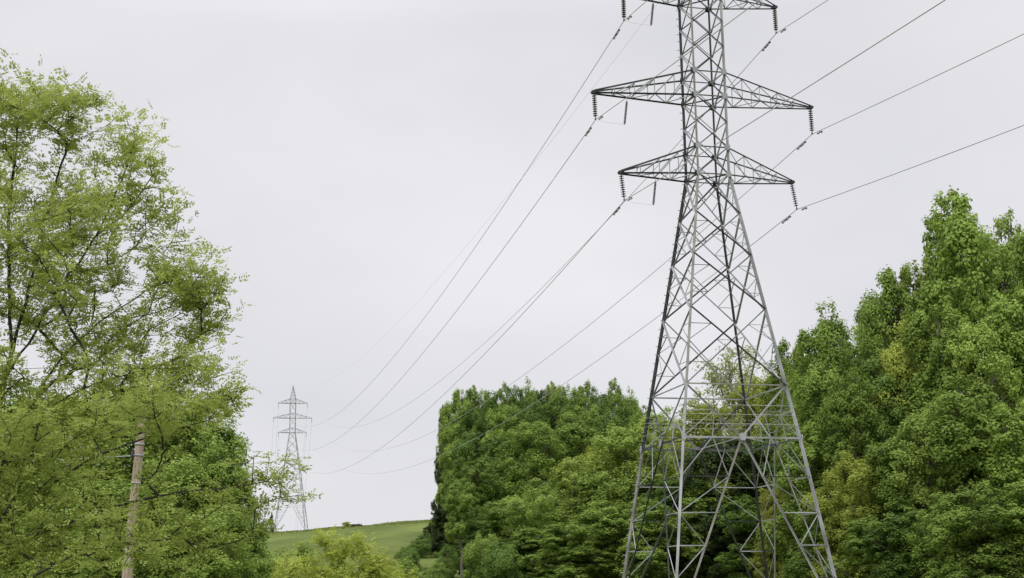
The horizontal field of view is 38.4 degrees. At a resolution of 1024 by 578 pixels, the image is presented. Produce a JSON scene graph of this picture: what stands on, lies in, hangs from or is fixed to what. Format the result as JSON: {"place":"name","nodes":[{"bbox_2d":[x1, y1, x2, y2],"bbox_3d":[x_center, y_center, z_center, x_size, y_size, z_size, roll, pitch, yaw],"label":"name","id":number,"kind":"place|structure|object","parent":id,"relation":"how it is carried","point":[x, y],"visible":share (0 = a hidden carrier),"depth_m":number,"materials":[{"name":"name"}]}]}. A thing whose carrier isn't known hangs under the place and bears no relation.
{"place":"outdoors","nodes":[
{"label":"outdoors","id":0,"kind":"place"},
{"bbox_2d":[254,521,463,577],"bbox_3d":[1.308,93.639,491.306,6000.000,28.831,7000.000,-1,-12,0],"label":"ground","id":1,"kind":"structure","parent":0,"point":[394,539],"depth_m":247.21,"materials":[{"name":"green plant"}]},
{"bbox_2d":[0,470,60,577],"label":"broadleaf tree","id":2,"kind":"object","parent":1,"relation":"on","point":[9,568],"visible":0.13,"depth_m":44.79,"materials":[{"name":"green plant"}]},
{"bbox_2d":[0,380,108,565],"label":"broadleaf tree","id":3,"kind":"object","parent":1,"relation":"on","point":[14,400],"visible":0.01,"depth_m":48.59,"materials":[{"name":"green plant"}]},
{"bbox_2d":[1,460,127,577],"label":"broadleaf tree","id":4,"kind":"object","parent":1,"relation":"on","point":[41,509],"visible":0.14,"depth_m":44.74,"materials":[{"name":"green plant"}]},
{"bbox_2d":[28,520,120,577],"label":"broadleaf tree","id":5,"kind":"object","parent":1,"relation":"on","point":[68,574],"visible":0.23,"depth_m":42.67,"materials":[{"name":"green plant"}]},
{"bbox_2d":[7,386,172,575],"bbox_3d":[-14.113,8.555,49.428,5.198,10.628,6.360,-4,-13,16],"label":"broadleaf tree","id":6,"kind":"object","parent":1,"relation":"on","point":[124,453],"visible":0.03,"depth_m":49.17,"materials":[{"name":"green plant"}]},
{"bbox_2d":[48,474,173,576],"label":"broadleaf tree","id":7,"kind":"object","parent":1,"relation":"on","point":[121,492],"visible":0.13,"depth_m":44.86,"materials":[{"name":"green plant"}]},
{"bbox_2d":[0,48,261,479],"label":"locust tree","id":8,"kind":"object","parent":1,"relation":"on","point":[196,295],"visible":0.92,"depth_m":24.39,"materials":[{"name":"green plant"}]},
{"bbox_2d":[78,527,189,577],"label":"broadleaf tree","id":9,"kind":"object","parent":1,"relation":"on","point":[140,570],"visible":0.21,"depth_m":42.59,"materials":[{"name":"green plant"}]},
{"bbox_2d":[122,363,149,577],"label":"utility pole","id":10,"kind":"object","parent":1,"relation":"on","point":[139,449],"visible":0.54,"depth_m":39.75,"materials":[{"name":"brown wood"}]},
{"bbox_2d":[71,371,233,523],"bbox_3d":[-12.546,8.398,49.373,5.852,11.632,5.322,11,-17,-43],"label":"broadleaf tree","id":11,"kind":"object","parent":1,"relation":"on","point":[154,460],"visible":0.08,"depth_m":49.02,"materials":[{"name":"green plant"}]},
{"bbox_2d":[0,347,322,577],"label":"locust tree","id":12,"kind":"object","parent":1,"relation":"on","point":[11,543],"visible":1,"depth_m":20.64,"materials":[{"name":"green plant"}]},
{"bbox_2d":[118,446,247,573],"bbox_3d":[-10.538,8.556,45.181,4.120,7.507,4.409,4,-13,-23],"label":"broadleaf tree","id":13,"kind":"object","parent":1,"relation":"on","point":[179,478],"visible":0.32,"depth_m":45.23,"materials":[{"name":"green plant"}]},
{"bbox_2d":[140,408,261,577],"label":"broadleaf tree","id":14,"kind":"object","parent":1,"relation":"on","point":[231,439],"visible":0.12,"depth_m":49.60,"materials":[{"name":"green plant"}]},
{"bbox_2d":[140,510,262,577],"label":"broadleaf tree","id":15,"kind":"object","parent":1,"relation":"on","point":[206,565],"visible":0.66,"depth_m":42.95,"materials":[{"name":"green plant"}]},
{"bbox_2d":[175,441,271,577],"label":"broadleaf tree","id":16,"kind":"object","parent":1,"relation":"on","point":[225,475],"visible":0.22,"depth_m":46.53,"materials":[{"name":"green plant"}]},
{"bbox_2d":[198,499,276,577],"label":"broadleaf tree","id":17,"kind":"object","parent":1,"relation":"on","point":[265,568],"visible":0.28,"depth_m":45.40,"materials":[{"name":"green plant"}]},
{"bbox_2d":[273,385,311,531],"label":"transmission tower","id":18,"kind":"structure","parent":1,"relation":"on","point":[287,449],"depth_m":402.38,"materials":[{"name":"metal"}]},
{"bbox_2d":[269,553,316,577],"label":"shrub","id":19,"kind":"object","parent":1,"relation":"on","point":[293,571],"visible":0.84,"depth_m":56.44,"materials":[{"name":"green plant"}]},
{"bbox_2d":[265,526,418,577],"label":"young tree","id":20,"kind":"object","parent":1,"relation":"on","point":[371,569],"visible":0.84,"depth_m":58.84,"materials":[{"name":"green plant"}]},
{"bbox_2d":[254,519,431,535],"bbox_3d":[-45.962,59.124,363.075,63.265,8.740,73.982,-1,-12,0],"label":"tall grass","id":21,"kind":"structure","parent":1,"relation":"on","point":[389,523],"depth_m":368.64,"materials":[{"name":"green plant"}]},
{"bbox_2d":[396,534,441,557],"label":"shrub","id":22,"kind":"object","parent":1,"relation":"on","point":[423,547],"visible":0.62,"depth_m":152.29,"materials":[{"name":"green plant"}]},
{"bbox_2d":[423,508,450,554],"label":"broadleaf tree","id":23,"kind":"object","parent":1,"relation":"on","point":[438,517],"visible":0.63,"depth_m":160.04,"materials":[{"name":"green plant"}]},
{"bbox_2d":[422,543,460,577],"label":"shrub","id":24,"kind":"object","parent":1,"relation":"on","point":[448,556],"visible":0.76,"depth_m":108.05,"materials":[{"name":"green plant"}]},
{"bbox_2d":[434,439,466,531],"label":"broadleaf tree","id":25,"kind":"object","parent":1,"relation":"on","point":[448,458],"visible":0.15,"depth_m":169.22,"materials":[{"name":"green plant"}]},
{"bbox_2d":[435,413,465,507],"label":"broadleaf tree","id":26,"kind":"object","parent":1,"relation":"on","point":[452,429],"visible":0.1,"depth_m":179.32,"materials":[{"name":"green plant"}]},
{"bbox_2d":[438,389,479,443],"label":"broadleaf tree","id":27,"kind":"object","parent":1,"relation":"on","point":[449,409],"visible":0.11,"depth_m":191.03,"materials":[{"name":"green plant"}]},
{"bbox_2d":[442,479,476,577],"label":"broadleaf tree","id":28,"kind":"object","parent":1,"relation":"on","point":[460,517],"visible":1,"depth_m":104.51,"materials":[{"name":"green plant"}]},
{"bbox_2d":[448,506,484,577],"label":"broadleaf tree","id":29,"kind":"object","parent":1,"relation":"on","point":[472,533],"visible":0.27,"depth_m":111.88,"materials":[{"name":"green plant"}]},
{"bbox_2d":[450,407,489,468],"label":"broadleaf tree","id":30,"kind":"object","parent":1,"relation":"on","point":[467,422],"visible":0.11,"depth_m":176.39,"materials":[{"name":"green plant"}]},
{"bbox_2d":[451,431,492,508],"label":"broadleaf tree","id":31,"kind":"object","parent":1,"relation":"on","point":[471,450],"visible":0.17,"depth_m":163.82,"materials":[{"name":"green plant"}]},
{"bbox_2d":[450,457,503,549],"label":"broadleaf tree","id":32,"kind":"object","parent":1,"relation":"on","point":[483,471],"visible":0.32,"depth_m":153.42,"materials":[{"name":"green plant"}]},
{"bbox_2d":[461,530,499,577],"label":"shrub","id":33,"kind":"object","parent":1,"relation":"on","point":[471,554],"visible":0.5,"depth_m":97.97,"materials":[{"name":"green plant"}]},
{"bbox_2d":[460,500,516,574],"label":"broadleaf tree","id":34,"kind":"object","parent":1,"relation":"on","point":[497,510],"visible":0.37,"depth_m":105.47,"materials":[{"name":"green plant"}]},
{"bbox_2d":[471,409,508,442],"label":"broadleaf tree","id":35,"kind":"object","parent":1,"relation":"on","point":[492,425],"visible":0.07,"depth_m":176.20,"materials":[{"name":"green plant"}]},
{"bbox_2d":[469,390,510,431],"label":"broadleaf tree","id":36,"kind":"object","parent":1,"relation":"on","point":[490,404],"visible":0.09,"depth_m":189.34,"materials":[{"name":"green plant"}]},
{"bbox_2d":[480,540,526,577],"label":"shrub","id":37,"kind":"object","parent":1,"relation":"on","point":[503,566],"visible":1,"depth_m":87.85,"materials":[{"name":"green plant"}]},
{"bbox_2d":[477,432,531,515],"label":"broadleaf tree","id":38,"kind":"object","parent":1,"relation":"on","point":[491,444],"visible":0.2,"depth_m":161.28,"materials":[{"name":"green plant"}]},
{"bbox_2d":[485,400,528,462],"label":"broadleaf tree","id":39,"kind":"object","parent":1,"relation":"on","point":[507,416],"visible":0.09,"depth_m":177.44,"materials":[{"name":"green plant"}]},
{"bbox_2d":[484,494,538,559],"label":"broadleaf tree","id":40,"kind":"object","parent":1,"relation":"on","point":[507,501],"visible":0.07,"depth_m":106.10,"materials":[{"name":"green plant"}]},
{"bbox_2d":[474,537,552,577],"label":"broadleaf tree","id":41,"kind":"object","parent":1,"relation":"on","point":[506,541],"visible":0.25,"depth_m":91.93,"materials":[{"name":"green plant"}]},
{"bbox_2d":[491,419,575,525],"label":"broadleaf tree","id":42,"kind":"object","parent":1,"relation":"on","point":[534,459],"visible":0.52,"depth_m":156.97,"materials":[{"name":"green plant"}]},
{"bbox_2d":[502,527,564,577],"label":"broadleaf tree","id":43,"kind":"object","parent":1,"relation":"on","point":[531,535],"visible":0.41,"depth_m":91.93,"materials":[{"name":"green plant"}]},
{"bbox_2d":[510,395,561,481],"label":"broadleaf tree","id":44,"kind":"object","parent":1,"relation":"on","point":[530,413],"visible":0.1,"depth_m":177.64,"materials":[{"name":"green plant"}]},
{"bbox_2d":[502,469,575,570],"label":"broadleaf tree","id":45,"kind":"object","parent":1,"relation":"on","point":[535,483],"visible":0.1,"depth_m":99.03,"materials":[{"name":"green plant"}]},
{"bbox_2d":[524,392,585,477],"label":"broadleaf tree","id":46,"kind":"object","parent":1,"relation":"on","point":[547,409],"visible":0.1,"depth_m":178.34,"materials":[{"name":"green plant"}]},
{"bbox_2d":[516,522,612,577],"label":"broadleaf tree","id":47,"kind":"object","parent":1,"relation":"on","point":[576,542],"visible":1,"depth_m":86.08,"materials":[{"name":"green plant"}]},
{"bbox_2d":[522,458,608,577],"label":"broadleaf tree","id":48,"kind":"object","parent":1,"relation":"on","point":[567,487],"visible":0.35,"depth_m":94.51,"materials":[{"name":"green plant"}]},
{"bbox_2d":[544,411,601,499],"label":"broadleaf tree","id":49,"kind":"object","parent":1,"relation":"on","point":[576,427],"visible":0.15,"depth_m":161.41,"materials":[{"name":"green plant"}]},
{"bbox_2d":[547,445,637,509],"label":"broadleaf tree","id":50,"kind":"object","parent":1,"relation":"on","point":[582,456],"visible":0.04,"depth_m":98.74,"materials":[{"name":"green plant"}]},
{"bbox_2d":[573,394,613,457],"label":"broadleaf tree","id":51,"kind":"object","parent":1,"relation":"on","point":[587,416],"visible":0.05,"depth_m":177.88,"materials":[{"name":"green plant"}]},
{"bbox_2d":[583,383,613,423],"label":"broadleaf tree","id":52,"kind":"object","parent":1,"relation":"on","point":[603,402],"visible":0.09,"depth_m":189.69,"materials":[{"name":"green plant"}]},
{"bbox_2d":[574,408,626,459],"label":"broadleaf tree","id":53,"kind":"object","parent":1,"relation":"on","point":[600,428],"visible":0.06,"depth_m":164.87,"materials":[{"name":"green plant"}]},
{"bbox_2d":[566,500,654,577],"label":"broadleaf tree","id":54,"kind":"object","parent":1,"relation":"on","point":[609,534],"visible":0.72,"depth_m":87.66,"materials":[{"name":"green plant"}]},
{"bbox_2d":[606,378,628,415],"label":"broadleaf tree","id":55,"kind":"object","parent":1,"relation":"on","point":[616,397],"visible":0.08,"depth_m":192.22,"materials":[{"name":"green plant"}]},
{"bbox_2d":[600,403,634,459],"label":"broadleaf tree","id":56,"kind":"object","parent":1,"relation":"on","point":[627,413],"visible":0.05,"depth_m":180.16,"materials":[{"name":"green plant"}]},
{"bbox_2d":[570,423,679,577],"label":"broadleaf tree","id":57,"kind":"object","parent":1,"relation":"on","point":[624,483],"visible":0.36,"depth_m":93.61,"materials":[{"name":"green plant"}]},
{"bbox_2d":[598,497,695,577],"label":"broadleaf tree","id":58,"kind":"object","parent":1,"relation":"on","point":[650,531],"visible":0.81,"depth_m":86.02,"materials":[{"name":"green plant"}]},
{"bbox_2d":[628,406,686,506],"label":"broadleaf tree","id":59,"kind":"object","parent":1,"relation":"on","point":[661,417],"visible":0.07,"depth_m":107.54,"materials":[{"name":"green plant"}]},
{"bbox_2d":[630,477,708,577],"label":"broadleaf tree","id":60,"kind":"object","parent":1,"relation":"on","point":[659,497],"visible":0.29,"depth_m":90.16,"materials":[{"name":"green plant"}]},
{"bbox_2d":[657,387,731,556],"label":"broadleaf tree","id":61,"kind":"object","parent":1,"relation":"on","point":[703,430],"visible":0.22,"depth_m":101.54,"materials":[{"name":"green plant"}]},
{"bbox_2d":[664,469,738,577],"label":"broadleaf tree","id":62,"kind":"object","parent":1,"relation":"on","point":[696,505],"visible":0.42,"depth_m":89.47,"materials":[{"name":"green plant"}]},
{"bbox_2d":[591,0,836,577],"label":"transmission tower","id":63,"kind":"structure","parent":1,"relation":"on","point":[714,157],"depth_m":65.38,"materials":[{"name":"metal"}]},
{"bbox_2d":[269,0,759,492],"bbox_3d":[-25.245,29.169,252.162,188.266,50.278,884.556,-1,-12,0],"label":"conductor cable","id":64,"kind":"object","parent":63,"relation":"hanging from","point":[590,128],"visible":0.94,"depth_m":66.26,"materials":[{"name":"metal"}]},
{"bbox_2d":[273,0,944,512],"bbox_3d":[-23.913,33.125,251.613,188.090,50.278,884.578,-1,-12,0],"label":"conductor cable","id":65,"kind":"object","parent":63,"relation":"hanging from","point":[689,160],"visible":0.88,"depth_m":56.20,"materials":[{"name":"metal"}]},
{"bbox_2d":[297,125,1023,527],"bbox_3d":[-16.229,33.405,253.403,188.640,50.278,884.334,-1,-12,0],"label":"conductor cable","id":66,"kind":"object","parent":63,"relation":"hanging from","point":[743,251],"visible":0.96,"depth_m":67.88,"materials":[{"name":"metal"}]},
{"bbox_2d":[300,34,1023,529],"bbox_3d":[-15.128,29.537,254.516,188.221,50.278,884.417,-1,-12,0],"label":"conductor cable","id":67,"kind":"object","parent":63,"relation":"hanging from","point":[750,188],"visible":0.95,"depth_m":69.13,"materials":[{"name":"metal"}]},
{"bbox_2d":[692,510,749,577],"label":"broadleaf tree","id":68,"kind":"object","parent":1,"relation":"on","point":[720,542],"visible":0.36,"depth_m":86.43,"materials":[{"name":"green plant"}]},
{"bbox_2d":[670,438,773,577],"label":"broadleaf tree","id":69,"kind":"object","parent":1,"relation":"on","point":[712,460],"visible":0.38,"depth_m":90.49,"materials":[{"name":"green plant"}]},
{"bbox_2d":[689,343,761,439],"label":"broadleaf tree","id":70,"kind":"object","parent":1,"relation":"on","point":[728,377],"visible":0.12,"depth_m":113.09,"materials":[{"name":"green plant"}]},
{"bbox_2d":[705,370,768,463],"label":"broadleaf tree","id":71,"kind":"object","parent":1,"relation":"on","point":[722,410],"visible":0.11,"depth_m":100.21,"materials":[{"name":"green plant"}]},
{"bbox_2d":[714,494,780,577],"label":"broadleaf tree","id":72,"kind":"object","parent":1,"relation":"on","point":[735,560],"visible":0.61,"depth_m":83.95,"materials":[{"name":"green plant"}]},
{"bbox_2d":[751,363,777,457],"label":"broadleaf tree","id":73,"kind":"object","parent":1,"relation":"on","point":[759,389],"visible":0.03,"depth_m":97.97,"materials":[{"name":"green plant"}]},
{"bbox_2d":[735,423,801,541],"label":"broadleaf tree","id":74,"kind":"object","parent":1,"relation":"on","point":[770,462],"visible":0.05,"depth_m":91.61,"materials":[{"name":"green plant"}]},
{"bbox_2d":[749,478,795,577],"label":"broadleaf tree","id":75,"kind":"object","parent":1,"relation":"on","point":[768,513],"visible":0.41,"depth_m":82.41,"materials":[{"name":"green plant"}]},
{"bbox_2d":[756,337,796,488],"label":"broadleaf tree","id":76,"kind":"object","parent":1,"relation":"on","point":[772,379],"visible":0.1,"depth_m":94.39,"materials":[{"name":"green plant"}]},
{"bbox_2d":[755,425,835,577],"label":"broadleaf tree","id":77,"kind":"object","parent":1,"relation":"on","point":[789,504],"visible":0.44,"depth_m":76.97,"materials":[{"name":"green plant"}]},
{"bbox_2d":[771,329,826,543],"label":"broadleaf tree","id":78,"kind":"object","parent":1,"relation":"on","point":[790,369],"visible":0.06,"depth_m":90.51,"materials":[{"name":"green plant"}]},
{"bbox_2d":[784,369,844,566],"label":"broadleaf tree","id":79,"kind":"object","parent":1,"relation":"on","point":[810,408],"visible":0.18,"depth_m":79.63,"materials":[{"name":"green plant"}]},
{"bbox_2d":[782,502,858,577],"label":"broadleaf tree","id":80,"kind":"object","parent":1,"relation":"on","point":[792,567],"visible":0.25,"depth_m":72.56,"materials":[{"name":"green plant"}]},
{"bbox_2d":[778,297,890,533],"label":"broadleaf tree","id":81,"kind":"object","parent":1,"relation":"on","point":[828,339],"visible":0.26,"depth_m":82.57,"materials":[{"name":"green plant"}]},
{"bbox_2d":[799,450,886,577],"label":"broadleaf tree","id":82,"kind":"object","parent":1,"relation":"on","point":[855,482],"visible":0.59,"depth_m":70.74,"materials":[{"name":"green plant"}]},
{"bbox_2d":[815,366,898,574],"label":"broadleaf tree","id":83,"kind":"object","parent":1,"relation":"on","point":[848,407],"visible":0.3,"depth_m":75.90,"materials":[{"name":"green plant"}]},
{"bbox_2d":[821,518,900,577],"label":"broadleaf tree","id":84,"kind":"object","parent":1,"relation":"on","point":[866,561],"visible":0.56,"depth_m":65.83,"materials":[{"name":"green plant"}]},
{"bbox_2d":[835,357,919,464],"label":"broadleaf tree","id":85,"kind":"object","parent":1,"relation":"on","point":[873,367],"visible":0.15,"depth_m":77.06,"materials":[{"name":"green plant"}]},
{"bbox_2d":[845,435,941,555],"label":"broadleaf tree","id":86,"kind":"object","parent":1,"relation":"on","point":[893,501],"visible":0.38,"depth_m":68.83,"materials":[{"name":"green plant"}]},
{"bbox_2d":[853,264,934,427],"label":"broadleaf tree","id":87,"kind":"object","parent":1,"relation":"on","point":[900,300],"visible":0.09,"depth_m":84.84,"materials":[{"name":"green plant"}]},
{"bbox_2d":[860,510,952,577],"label":"broadleaf tree","id":88,"kind":"object","parent":1,"relation":"on","point":[903,563],"visible":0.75,"depth_m":63.82,"materials":[{"name":"green plant"}]},
{"bbox_2d":[870,317,947,457],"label":"broadleaf tree","id":89,"kind":"object","parent":1,"relation":"on","point":[901,361],"visible":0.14,"depth_m":77.91,"materials":[{"name":"green plant"}]},
{"bbox_2d":[898,256,938,326],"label":"broadleaf tree","id":90,"kind":"object","parent":1,"relation":"on","point":[918,284],"visible":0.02,"depth_m":90.22,"materials":[{"name":"green plant"}]},
{"bbox_2d":[881,408,963,570],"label":"broadleaf tree","id":91,"kind":"object","parent":1,"relation":"on","point":[921,498],"visible":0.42,"depth_m":68.16,"materials":[{"name":"green plant"}]},
{"bbox_2d":[898,304,974,486],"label":"broadleaf tree","id":92,"kind":"object","parent":1,"relation":"on","point":[934,355],"visible":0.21,"depth_m":76.32,"materials":[{"name":"green plant"}]},
{"bbox_2d":[900,490,992,577],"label":"broadleaf tree","id":93,"kind":"object","parent":1,"relation":"on","point":[946,559],"visible":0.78,"depth_m":61.49,"materials":[{"name":"green plant"}]},
{"bbox_2d":[914,185,1003,381],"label":"broadleaf tree","id":94,"kind":"object","parent":1,"relation":"on","point":[957,237],"visible":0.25,"depth_m":84.17,"materials":[{"name":"green plant"}]},
{"bbox_2d":[922,373,1005,569],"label":"broadleaf tree","id":95,"kind":"object","parent":1,"relation":"on","point":[951,408],"visible":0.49,"depth_m":66.86,"materials":[{"name":"green plant"}]},
{"bbox_2d":[935,316,1023,489],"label":"broadleaf tree","id":96,"kind":"object","parent":1,"relation":"on","point":[994,374],"visible":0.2,"depth_m":73.78,"materials":[{"name":"green plant"}]},
{"bbox_2d":[941,482,1023,577],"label":"broadleaf tree","id":97,"kind":"object","parent":1,"relation":"on","point":[991,526],"visible":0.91,"depth_m":60.24,"materials":[{"name":"green plant"}]},
{"bbox_2d":[956,234,1018,347],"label":"broadleaf tree","id":98,"kind":"object","parent":1,"relation":"on","point":[1006,269],"visible":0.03,"depth_m":87.72,"materials":[{"name":"green plant"}]},
{"bbox_2d":[952,402,1023,574],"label":"broadleaf tree","id":99,"kind":"object","parent":1,"relation":"on","point":[1003,467],"visible":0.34,"depth_m":65.08,"materials":[{"name":"green plant"}]},
{"bbox_2d":[957,285,1023,488],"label":"broadleaf tree","id":100,"kind":"object","parent":1,"relation":"on","point":[1009,330],"visible":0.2,"depth_m":74.50,"materials":[{"name":"green plant"}]},
{"bbox_2d":[977,479,1023,577],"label":"broadleaf tree","id":101,"kind":"object","parent":1,"relation":"on","point":[1018,498],"visible":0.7,"depth_m":60.23,"materials":[{"name":"green plant"}]},
{"bbox_2d":[985,206,1023,321],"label":"broadleaf tree","id":102,"kind":"object","parent":1,"relation":"on","point":[1010,243],"visible":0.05,"depth_m":90.34,"materials":[{"name":"green plant"}]},
{"bbox_2d":[996,229,1023,412],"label":"broadleaf tree","id":103,"kind":"object","parent":1,"relation":"on","point":[1019,262],"visible":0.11,"depth_m":82.22,"materials":[{"name":"green plant"}]},
{"bbox_2d":[0,0,1023,532],"label":"sky","id":104,"kind":"structure","parent":0,"point":[346,154],"materials":[{"name":"white"}]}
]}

